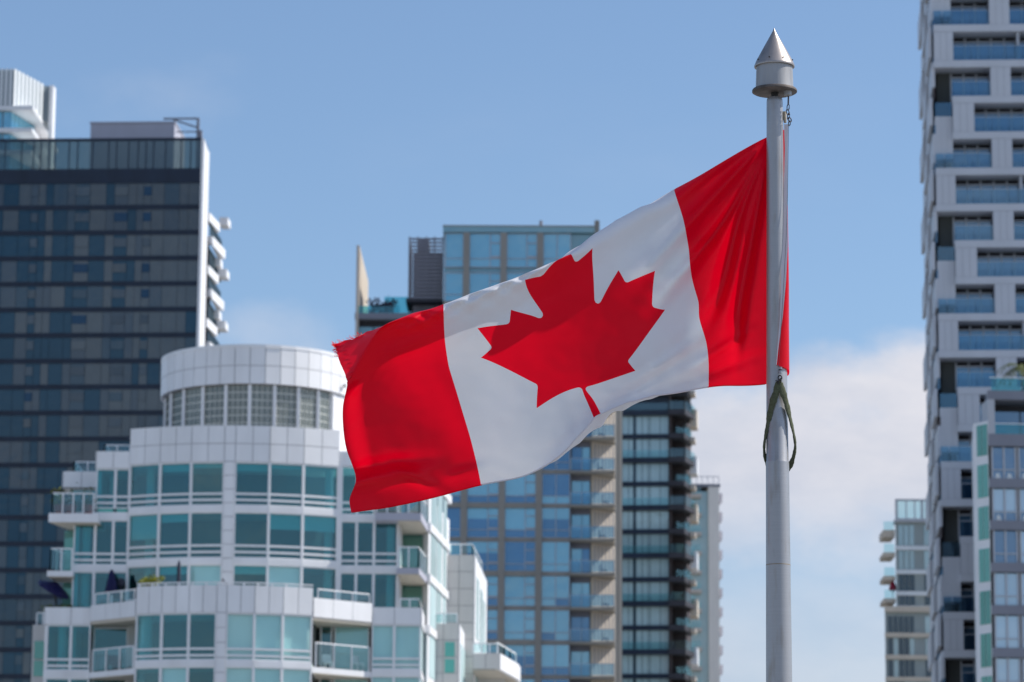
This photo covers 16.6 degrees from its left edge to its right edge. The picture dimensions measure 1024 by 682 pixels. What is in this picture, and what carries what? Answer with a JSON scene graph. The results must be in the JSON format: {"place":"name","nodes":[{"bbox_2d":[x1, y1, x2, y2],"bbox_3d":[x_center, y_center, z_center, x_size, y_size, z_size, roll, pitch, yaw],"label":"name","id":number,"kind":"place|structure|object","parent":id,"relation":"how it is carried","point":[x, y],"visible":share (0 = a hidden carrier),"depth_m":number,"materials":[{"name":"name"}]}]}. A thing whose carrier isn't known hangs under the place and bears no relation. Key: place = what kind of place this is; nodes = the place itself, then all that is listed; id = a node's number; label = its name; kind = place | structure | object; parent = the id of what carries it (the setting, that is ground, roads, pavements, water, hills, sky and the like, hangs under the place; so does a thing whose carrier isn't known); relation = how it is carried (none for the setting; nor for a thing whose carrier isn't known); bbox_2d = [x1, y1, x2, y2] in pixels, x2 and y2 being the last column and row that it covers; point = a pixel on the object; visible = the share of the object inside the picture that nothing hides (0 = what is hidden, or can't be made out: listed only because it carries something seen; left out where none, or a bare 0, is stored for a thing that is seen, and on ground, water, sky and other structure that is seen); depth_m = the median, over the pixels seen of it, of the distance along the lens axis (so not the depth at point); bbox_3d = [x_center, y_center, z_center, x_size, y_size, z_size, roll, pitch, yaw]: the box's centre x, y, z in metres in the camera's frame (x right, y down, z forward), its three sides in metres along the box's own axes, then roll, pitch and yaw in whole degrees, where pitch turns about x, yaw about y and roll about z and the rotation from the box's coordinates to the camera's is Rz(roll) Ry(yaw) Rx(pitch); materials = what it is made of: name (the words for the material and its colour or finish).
{"place":"outdoors","nodes":[
{"label":"outdoors","id":0,"kind":"place"},
{"bbox_2d":[0,69,55,138],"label":"white ribbed tower","id":1,"kind":"structure","parent":0,"point":[27,107],"depth_m":477.48,"materials":[{"name":"metal"}]},
{"bbox_2d":[0,118,230,681],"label":"dark glass tower","id":2,"kind":"structure","parent":0,"point":[113,272],"depth_m":397.77,"materials":[{"name":"black glass"}]},
{"bbox_2d":[31,344,520,681],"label":"white terraced building","id":3,"kind":"structure","parent":0,"point":[236,472],"depth_m":190.13,"materials":[{"name":"concrete"}]},
{"bbox_2d":[34,641,43,658],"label":"annex window","id":4,"kind":"structure","parent":3,"relation":"in","point":[39,645],"depth_m":189.77,"materials":[{"name":"green glass"}]},
{"bbox_2d":[38,580,68,604],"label":"tilted parasol","id":5,"kind":"object","parent":3,"relation":"on","point":[55,589],"visible":1,"depth_m":189.48,"materials":[{"name":"blue fabric"}]},
{"bbox_2d":[46,625,70,669],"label":"window","id":6,"kind":"structure","parent":3,"relation":"in","point":[47,659],"depth_m":187.70,"materials":[{"name":"white metal"}]},
{"bbox_2d":[70,625,90,670],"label":"window","id":7,"kind":"structure","parent":3,"relation":"in","point":[71,659],"depth_m":187.70,"materials":[{"name":"white metal"}]},
{"bbox_2d":[73,525,94,564],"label":"window","id":8,"kind":"structure","parent":3,"relation":"in","point":[74,553],"depth_m":189.82,"materials":[{"name":"white metal"}]},
{"bbox_2d":[94,520,113,564],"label":"window","id":9,"kind":"structure","parent":3,"relation":"in","point":[105,560],"depth_m":189.82,"materials":[{"name":"white metal"}]},
{"bbox_2d":[95,469,115,508],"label":"window","id":10,"kind":"structure","parent":3,"relation":"in","point":[97,496],"depth_m":190.42,"materials":[{"name":"white metal"}]},
{"bbox_2d":[104,570,117,602],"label":"closed parasol","id":11,"kind":"object","parent":3,"relation":"on","point":[111,585],"visible":1,"depth_m":188.50,"materials":[{"name":"fabric"}]},
{"bbox_2d":[112,520,127,564],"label":"window","id":12,"kind":"structure","parent":3,"relation":"in","point":[113,560],"depth_m":189.86,"materials":[{"name":"white metal"}]},
{"bbox_2d":[115,469,129,508],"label":"window","id":13,"kind":"structure","parent":3,"relation":"in","point":[116,496],"depth_m":190.44,"materials":[{"name":"white metal"}]},
{"bbox_2d":[127,513,158,559],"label":"window","id":14,"kind":"structure","parent":3,"relation":"in","point":[141,527],"depth_m":189.82,"materials":[{"name":"teal glass"}]},
{"bbox_2d":[129,463,159,507],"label":"window","id":15,"kind":"structure","parent":3,"relation":"in","point":[131,496],"depth_m":190.14,"materials":[{"name":"white metal"}]},
{"bbox_2d":[135,613,161,660],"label":"window","id":16,"kind":"structure","parent":3,"relation":"in","point":[137,656],"depth_m":185.15,"materials":[{"name":"white metal"}]},
{"bbox_2d":[157,564,188,585],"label":"window","id":17,"kind":"structure","parent":3,"relation":"in","point":[161,569],"depth_m":188.80,"materials":[{"name":"teal glass"}]},
{"bbox_2d":[158,512,189,558],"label":"window","id":18,"kind":"structure","parent":3,"relation":"in","point":[177,516],"depth_m":189.17,"materials":[{"name":"white metal"}]},
{"bbox_2d":[160,666,187,681],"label":"window","id":19,"kind":"structure","parent":3,"relation":"in","point":[168,675],"depth_m":184.56,"materials":[{"name":"teal glass"}]},
{"bbox_2d":[159,462,190,505],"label":"window","id":20,"kind":"structure","parent":3,"relation":"in","point":[186,466],"depth_m":189.68,"materials":[{"name":"white metal"}]},
{"bbox_2d":[161,613,188,659],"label":"window","id":21,"kind":"structure","parent":3,"relation":"in","point":[162,625],"depth_m":184.70,"materials":[{"name":"white metal"}]},
{"bbox_2d":[188,613,216,659],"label":"window","id":22,"kind":"structure","parent":3,"relation":"in","point":[189,655],"depth_m":184.43,"materials":[{"name":"white metal"}]},
{"bbox_2d":[188,564,221,584],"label":"window","id":23,"kind":"structure","parent":3,"relation":"in","point":[198,572],"depth_m":188.43,"materials":[{"name":"teal glass"}]},
{"bbox_2d":[189,511,222,557],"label":"window","id":24,"kind":"structure","parent":3,"relation":"in","point":[190,545],"depth_m":188.55,"materials":[{"name":"white metal"}]},
{"bbox_2d":[190,462,223,504],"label":"window","id":25,"kind":"structure","parent":3,"relation":"in","point":[193,464],"depth_m":189.26,"materials":[{"name":"white metal"}]},
{"bbox_2d":[225,666,252,681],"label":"window","id":26,"kind":"structure","parent":3,"relation":"in","point":[231,675],"depth_m":184.34,"materials":[{"name":"teal glass"}]},
{"bbox_2d":[226,613,254,659],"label":"window","id":27,"kind":"structure","parent":3,"relation":"in","point":[239,626],"depth_m":184.74,"materials":[{"name":"teal glass"}]},
{"bbox_2d":[233,564,267,585],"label":"window","id":28,"kind":"structure","parent":3,"relation":"in","point":[237,568],"depth_m":188.43,"materials":[{"name":"teal glass"}]},
{"bbox_2d":[233,512,268,557],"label":"window","id":29,"kind":"structure","parent":3,"relation":"in","point":[234,545],"depth_m":188.48,"materials":[{"name":"white metal"}]},
{"bbox_2d":[234,462,269,505],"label":"window","id":30,"kind":"structure","parent":3,"relation":"in","point":[239,466],"depth_m":189.40,"materials":[{"name":"white metal"}]},
{"bbox_2d":[253,667,281,681],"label":"window","id":31,"kind":"structure","parent":3,"relation":"in","point":[260,674],"depth_m":184.52,"materials":[{"name":"teal glass"}]},
{"bbox_2d":[254,613,282,660],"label":"window","id":32,"kind":"structure","parent":3,"relation":"in","point":[268,630],"depth_m":184.92,"materials":[{"name":"teal glass"}]},
{"bbox_2d":[267,565,301,586],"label":"window","id":33,"kind":"structure","parent":3,"relation":"in","point":[275,573],"depth_m":188.71,"materials":[{"name":"teal glass"}]},
{"bbox_2d":[268,512,302,559],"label":"window","id":34,"kind":"structure","parent":3,"relation":"in","point":[284,521],"depth_m":189.17,"materials":[{"name":"teal glass"}]},
{"bbox_2d":[269,462,303,506],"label":"window","id":35,"kind":"structure","parent":3,"relation":"in","point":[278,465],"depth_m":189.49,"materials":[{"name":"white metal"}]},
{"bbox_2d":[282,668,311,681],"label":"window","id":36,"kind":"structure","parent":3,"relation":"in","point":[289,674],"depth_m":184.97,"materials":[{"name":"teal glass"}]},
{"bbox_2d":[282,614,312,662],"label":"window","id":37,"kind":"structure","parent":3,"relation":"in","point":[297,631],"depth_m":185.37,"materials":[{"name":"teal glass"}]},
{"bbox_2d":[302,514,336,561],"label":"window","id":38,"kind":"structure","parent":3,"relation":"in","point":[321,523],"depth_m":189.72,"materials":[{"name":"teal glass"}]},
{"bbox_2d":[303,464,337,509],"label":"window","id":39,"kind":"structure","parent":3,"relation":"in","point":[309,496],"depth_m":189.95,"materials":[{"name":"white metal"}]},
{"bbox_2d":[341,521,356,565],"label":"window","id":40,"kind":"structure","parent":3,"relation":"in","point":[342,553],"depth_m":189.86,"materials":[{"name":"white metal"}]},
{"bbox_2d":[333,627,368,681],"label":"window","id":41,"kind":"structure","parent":3,"relation":"in","point":[346,636],"depth_m":188.84,"materials":[{"name":"teal glass"}]},
{"bbox_2d":[356,521,373,565],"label":"window","id":42,"kind":"structure","parent":3,"relation":"in","point":[357,553],"depth_m":189.86,"materials":[{"name":"white metal"}]},
{"bbox_2d":[371,624,393,668],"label":"window","id":43,"kind":"structure","parent":3,"relation":"in","point":[382,649],"depth_m":188.06,"materials":[{"name":"teal glass"}]},
{"bbox_2d":[374,521,398,565],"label":"window","id":44,"kind":"structure","parent":3,"relation":"in","point":[374,521],"depth_m":189.82,"materials":[{"name":"white metal"}]},
{"bbox_2d":[394,625,420,668],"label":"window","id":45,"kind":"structure","parent":3,"relation":"in","point":[407,649],"depth_m":188.06,"materials":[{"name":"teal glass"}]},
{"bbox_2d":[429,636,435,679],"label":"flank window","id":46,"kind":"structure","parent":3,"relation":"in","point":[432,643],"depth_m":193.89,"materials":[{"name":"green glass"}]},
{"bbox_2d":[430,584,435,628],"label":"flank window","id":47,"kind":"structure","parent":3,"relation":"in","point":[432,590],"depth_m":194.36,"materials":[{"name":"green glass"}]},
{"bbox_2d":[430,534,436,578],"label":"flank window","id":48,"kind":"structure","parent":3,"relation":"in","point":[433,558],"depth_m":194.98,"materials":[{"name":"green glass"}]},
{"bbox_2d":[437,540,441,584],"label":"flank window","id":49,"kind":"structure","parent":3,"relation":"in","point":[439,547],"depth_m":197.57,"materials":[{"name":"green glass"}]},
{"bbox_2d":[437,496,442,534],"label":"flank window","id":50,"kind":"structure","parent":3,"relation":"in","point":[439,499],"depth_m":197.91,"materials":[{"name":"white glass"}]},
{"bbox_2d":[460,643,464,681],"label":"flank window","id":51,"kind":"structure","parent":3,"relation":"in","point":[462,652],"depth_m":197.71,"materials":[{"name":"white glass"}]},
{"bbox_2d":[476,578,478,640],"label":"flank window","id":52,"kind":"structure","parent":3,"relation":"in","point":[477,582],"depth_m":203.00,"materials":[{"name":"white glass"}]},
{"bbox_2d":[0,0,929,681],"label":"sky","id":53,"kind":"structure","parent":0,"point":[330,128],"materials":[{"name":"blue"}]},
{"bbox_2d":[355,220,621,681],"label":"beige pilaster tower","id":54,"kind":"structure","parent":0,"point":[544,550],"depth_m":321.07,"materials":[{"name":"concrete"}]},
{"bbox_2d":[365,297,392,312],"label":"terrace plant","id":55,"kind":"object","parent":54,"relation":"on","point":[377,306],"visible":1,"depth_m":326.96,"materials":[{"name":"purple plant"}]},
{"bbox_2d":[444,272,462,300],"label":"window","id":56,"kind":"structure","parent":54,"relation":"in","point":[453,280],"depth_m":325.34,"materials":[{"name":"blue glass"}]},
{"bbox_2d":[447,508,460,537],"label":"window","id":57,"kind":"structure","parent":54,"relation":"in","point":[453,514],"depth_m":321.08,"materials":[{"name":"blue glass"}]},
{"bbox_2d":[445,233,463,267],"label":"window","id":58,"kind":"structure","parent":54,"relation":"in","point":[454,242],"depth_m":326.06,"materials":[{"name":"blue glass"}]},
{"bbox_2d":[466,541,497,570],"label":"window","id":59,"kind":"structure","parent":54,"relation":"in","point":[487,551],"depth_m":320.45,"materials":[{"name":"blue glass"}]},
{"bbox_2d":[467,482,498,501],"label":"window","id":60,"kind":"structure","parent":54,"relation":"in","point":[488,492],"depth_m":321.55,"materials":[{"name":"blue glass"}]},
{"bbox_2d":[467,508,498,537],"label":"window","id":61,"kind":"structure","parent":54,"relation":"in","point":[481,522],"depth_m":321.00,"materials":[{"name":"blue glass"}]},
{"bbox_2d":[469,273,500,293],"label":"window","id":62,"kind":"structure","parent":54,"relation":"in","point":[477,281],"depth_m":325.42,"materials":[{"name":"blue glass"}]},
{"bbox_2d":[469,233,500,267],"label":"window","id":63,"kind":"structure","parent":54,"relation":"in","point":[484,248],"depth_m":325.98,"materials":[{"name":"blue glass"}]},
{"bbox_2d":[485,576,497,605],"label":"window","id":64,"kind":"structure","parent":54,"relation":"in","point":[492,581],"depth_m":319.75,"materials":[{"name":"blue glass"}]},
{"bbox_2d":[486,609,497,638],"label":"window","id":65,"kind":"structure","parent":54,"relation":"in","point":[492,614],"depth_m":319.20,"materials":[{"name":"blue glass"}]},
{"bbox_2d":[504,576,534,605],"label":"window","id":66,"kind":"structure","parent":54,"relation":"in","point":[518,590],"depth_m":319.75,"materials":[{"name":"blue glass"}]},
{"bbox_2d":[504,610,534,638],"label":"window","id":67,"kind":"structure","parent":54,"relation":"in","point":[518,624],"depth_m":319.13,"materials":[{"name":"blue glass"}]},
{"bbox_2d":[504,645,534,674],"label":"window","id":68,"kind":"structure","parent":54,"relation":"in","point":[525,653],"depth_m":318.58,"materials":[{"name":"blue glass"}]},
{"bbox_2d":[504,508,535,537],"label":"window","id":69,"kind":"structure","parent":54,"relation":"in","point":[519,522],"depth_m":321.00,"materials":[{"name":"blue glass"}]},
{"bbox_2d":[504,541,535,570],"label":"window","id":70,"kind":"structure","parent":54,"relation":"in","point":[518,555],"depth_m":320.37,"materials":[{"name":"blue glass"}]},
{"bbox_2d":[505,473,535,502],"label":"window","id":71,"kind":"structure","parent":54,"relation":"in","point":[523,489],"depth_m":321.55,"materials":[{"name":"blue glass"}]},
{"bbox_2d":[507,233,536,267],"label":"window","id":72,"kind":"structure","parent":54,"relation":"in","point":[521,247],"depth_m":325.98,"materials":[{"name":"blue glass"}]},
{"bbox_2d":[541,541,569,571],"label":"window","id":73,"kind":"structure","parent":54,"relation":"in","point":[555,555],"depth_m":320.30,"materials":[{"name":"blue glass"}]},
{"bbox_2d":[541,575,569,606],"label":"window","id":74,"kind":"structure","parent":54,"relation":"in","point":[555,590],"depth_m":319.67,"materials":[{"name":"blue glass"}]},
{"bbox_2d":[541,610,569,640],"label":"window","id":75,"kind":"structure","parent":54,"relation":"in","point":[555,624],"depth_m":319.13,"materials":[{"name":"blue glass"}]},
{"bbox_2d":[541,644,569,675],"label":"window","id":76,"kind":"structure","parent":54,"relation":"in","point":[554,657],"depth_m":318.50,"materials":[{"name":"blue glass"}]},
{"bbox_2d":[542,450,569,469],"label":"window","id":77,"kind":"structure","parent":54,"relation":"in","point":[563,463],"depth_m":321.94,"materials":[{"name":"blue glass"}]},
{"bbox_2d":[542,473,569,503],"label":"window","id":78,"kind":"structure","parent":54,"relation":"in","point":[555,487],"depth_m":321.55,"materials":[{"name":"blue glass"}]},
{"bbox_2d":[542,507,569,537],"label":"window","id":79,"kind":"structure","parent":54,"relation":"in","point":[555,520],"depth_m":320.92,"materials":[{"name":"blue glass"}]},
{"bbox_2d":[543,233,570,265],"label":"window","id":80,"kind":"structure","parent":54,"relation":"in","point":[555,245],"depth_m":325.98,"materials":[{"name":"blue glass"}]},
{"bbox_2d":[571,583,588,606],"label":"balcony door","id":81,"kind":"structure","parent":54,"relation":"in","point":[575,587],"depth_m":320.30,"materials":[{"name":"blue glass"}]},
{"bbox_2d":[571,617,588,640],"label":"balcony door","id":82,"kind":"structure","parent":54,"relation":"in","point":[575,621],"depth_m":319.75,"materials":[{"name":"blue glass"}]},
{"bbox_2d":[571,652,588,675],"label":"balcony door","id":83,"kind":"structure","parent":54,"relation":"in","point":[575,656],"depth_m":319.13,"materials":[{"name":"blue glass"}]},
{"bbox_2d":[572,549,588,572],"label":"balcony door","id":84,"kind":"structure","parent":54,"relation":"in","point":[577,554],"depth_m":320.92,"materials":[{"name":"blue glass"}]},
{"bbox_2d":[572,448,589,469],"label":"balcony door","id":85,"kind":"structure","parent":54,"relation":"in","point":[576,452],"depth_m":322.81,"materials":[{"name":"blue glass"}]},
{"bbox_2d":[572,481,589,503],"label":"balcony door","id":86,"kind":"structure","parent":54,"relation":"in","point":[577,486],"depth_m":322.18,"materials":[{"name":"blue glass"}]},
{"bbox_2d":[572,515,589,537],"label":"balcony door","id":87,"kind":"structure","parent":54,"relation":"in","point":[577,520],"depth_m":321.55,"materials":[{"name":"blue glass"}]},
{"bbox_2d":[622,390,698,681],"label":"banded dark tower","id":88,"kind":"structure","parent":0,"point":[660,606],"depth_m":426.76,"materials":[{"name":"black glass"}]},
{"bbox_2d":[691,476,722,681],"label":"tan column tower","id":89,"kind":"structure","parent":0,"point":[707,592],"depth_m":523.72,"materials":[{"name":"grey concrete"}]},
{"bbox_2d":[879,499,934,681],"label":"cream terrace tower","id":90,"kind":"structure","parent":0,"point":[907,625],"depth_m":442.49,"materials":[{"name":"beige concrete"}]},
{"bbox_2d":[888,616,913,632],"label":"window","id":91,"kind":"structure","parent":90,"relation":"in","point":[895,618],"depth_m":441.44,"materials":[{"name":"grey glass"}]},
{"bbox_2d":[888,638,913,654],"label":"window","id":92,"kind":"structure","parent":90,"relation":"in","point":[890,640],"depth_m":440.90,"materials":[{"name":"grey glass"}]},
{"bbox_2d":[889,660,914,676],"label":"window","id":93,"kind":"structure","parent":90,"relation":"in","point":[901,662],"depth_m":440.37,"materials":[{"name":"grey glass"}]},
{"bbox_2d":[898,525,913,544],"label":"window","id":94,"kind":"structure","parent":90,"relation":"in","point":[900,527],"depth_m":444.14,"materials":[{"name":"grey glass"}]},
{"bbox_2d":[899,551,913,568],"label":"window","id":95,"kind":"structure","parent":90,"relation":"in","point":[906,553],"depth_m":443.55,"materials":[{"name":"grey glass"}]},
{"bbox_2d":[899,575,914,590],"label":"window","id":96,"kind":"structure","parent":90,"relation":"in","point":[901,577],"depth_m":442.95,"materials":[{"name":"grey glass"}]},
{"bbox_2d":[918,0,1023,681],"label":"offset box tower","id":97,"kind":"structure","parent":0,"point":[971,100],"depth_m":277.90,"materials":[{"name":"white concrete"}]},
{"bbox_2d":[972,377,1023,681],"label":"grey banded building","id":98,"kind":"structure","parent":0,"point":[998,476],"depth_m":244.50,"materials":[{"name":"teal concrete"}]},
{"bbox_2d":[976,424,987,456],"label":"corner window","id":99,"kind":"structure","parent":98,"relation":"in","point":[982,446],"depth_m":245.88,"materials":[{"name":"green glass"}]},
{"bbox_2d":[977,464,988,497],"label":"corner window","id":100,"kind":"structure","parent":98,"relation":"in","point":[982,477],"depth_m":245.34,"materials":[{"name":"green glass"}]},
{"bbox_2d":[978,506,988,539],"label":"corner window","id":101,"kind":"structure","parent":98,"relation":"in","point":[983,529],"depth_m":244.74,"materials":[{"name":"green glass"}]},
{"bbox_2d":[979,548,989,582],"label":"corner window","id":102,"kind":"structure","parent":98,"relation":"in","point":[984,554],"depth_m":244.17,"materials":[{"name":"green glass"}]},
{"bbox_2d":[980,590,990,624],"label":"corner window","id":103,"kind":"structure","parent":98,"relation":"in","point":[985,600],"depth_m":243.61,"materials":[{"name":"green glass"}]},
{"bbox_2d":[980,633,991,667],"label":"corner window","id":104,"kind":"structure","parent":98,"relation":"in","point":[985,639],"depth_m":243.02,"materials":[{"name":"green glass"}]},
{"bbox_2d":[990,447,1016,477],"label":"window","id":105,"kind":"structure","parent":98,"relation":"in","point":[1003,460],"depth_m":245.40,"materials":[{"name":"blue glass"}]},
{"bbox_2d":[991,488,1017,519],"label":"window","id":106,"kind":"structure","parent":98,"relation":"in","point":[1004,501],"depth_m":244.80,"materials":[{"name":"blue glass"}]},
{"bbox_2d":[992,530,1018,562],"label":"window","id":107,"kind":"structure","parent":98,"relation":"in","point":[1004,543],"depth_m":244.26,"materials":[{"name":"blue glass"}]},
{"bbox_2d":[993,572,1019,604],"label":"window","id":108,"kind":"structure","parent":98,"relation":"in","point":[1005,586],"depth_m":243.67,"materials":[{"name":"blue glass"}]},
{"bbox_2d":[994,615,1020,647],"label":"window","id":109,"kind":"structure","parent":98,"relation":"in","point":[1006,628],"depth_m":243.07,"materials":[{"name":"blue glass"}]},
{"bbox_2d":[995,658,1020,681],"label":"window","id":110,"kind":"structure","parent":98,"relation":"in","point":[1006,670],"depth_m":242.54,"materials":[{"name":"blue glass"}]},
{"bbox_2d":[996,363,1023,390],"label":"potted palm","id":111,"kind":"object","parent":98,"relation":"on","point":[1021,370],"visible":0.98,"depth_m":248.31,"materials":[{"name":"green plant"}]},
{"bbox_2d":[1017,447,1023,478],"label":"window","id":112,"kind":"structure","parent":98,"relation":"in","point":[1020,451],"depth_m":245.46,"materials":[{"name":"blue glass"}]},
{"bbox_2d":[1018,488,1023,520],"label":"window","id":113,"kind":"structure","parent":98,"relation":"in","point":[1020,491],"depth_m":244.86,"materials":[{"name":"blue glass"}]},
{"label":"ground","id":114,"kind":"structure","parent":0,"visible":0},
{"bbox_2d":[752,28,796,681],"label":"flagpole","id":115,"kind":"object","parent":114,"relation":"on","point":[774,65],"visible":1,"depth_m":25.35,"materials":[{"name":"grey metal"}]},
{"bbox_2d":[331,111,788,512],"bbox_3d":[0.346,-0.234,25.602,3.359,2.966,0.752,0,-11,0],"label":"flag","id":116,"kind":"object","parent":115,"relation":"attached to","point":[528,373],"visible":1,"depth_m":25.62,"materials":[{"name":"fabric"}]},
{"bbox_2d":[763,367,796,470],"bbox_3d":[1.940,0.588,25.382,0.238,0.766,0.213,10,-15,-41],"label":"flag retainer sling","id":117,"kind":"object","parent":115,"relation":"hanging from","point":[779,387],"visible":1,"depth_m":25.32,"materials":[{"name":"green fabric"}]},
{"bbox_2d":[778,96,791,366],"bbox_3d":[1.992,-0.814,25.578,0.140,2.065,0.033,9,-14,-36],"label":"halyard","id":118,"kind":"object","parent":115,"relation":"hanging from","point":[787,109],"visible":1,"depth_m":25.70,"materials":[{"name":"fabric"}]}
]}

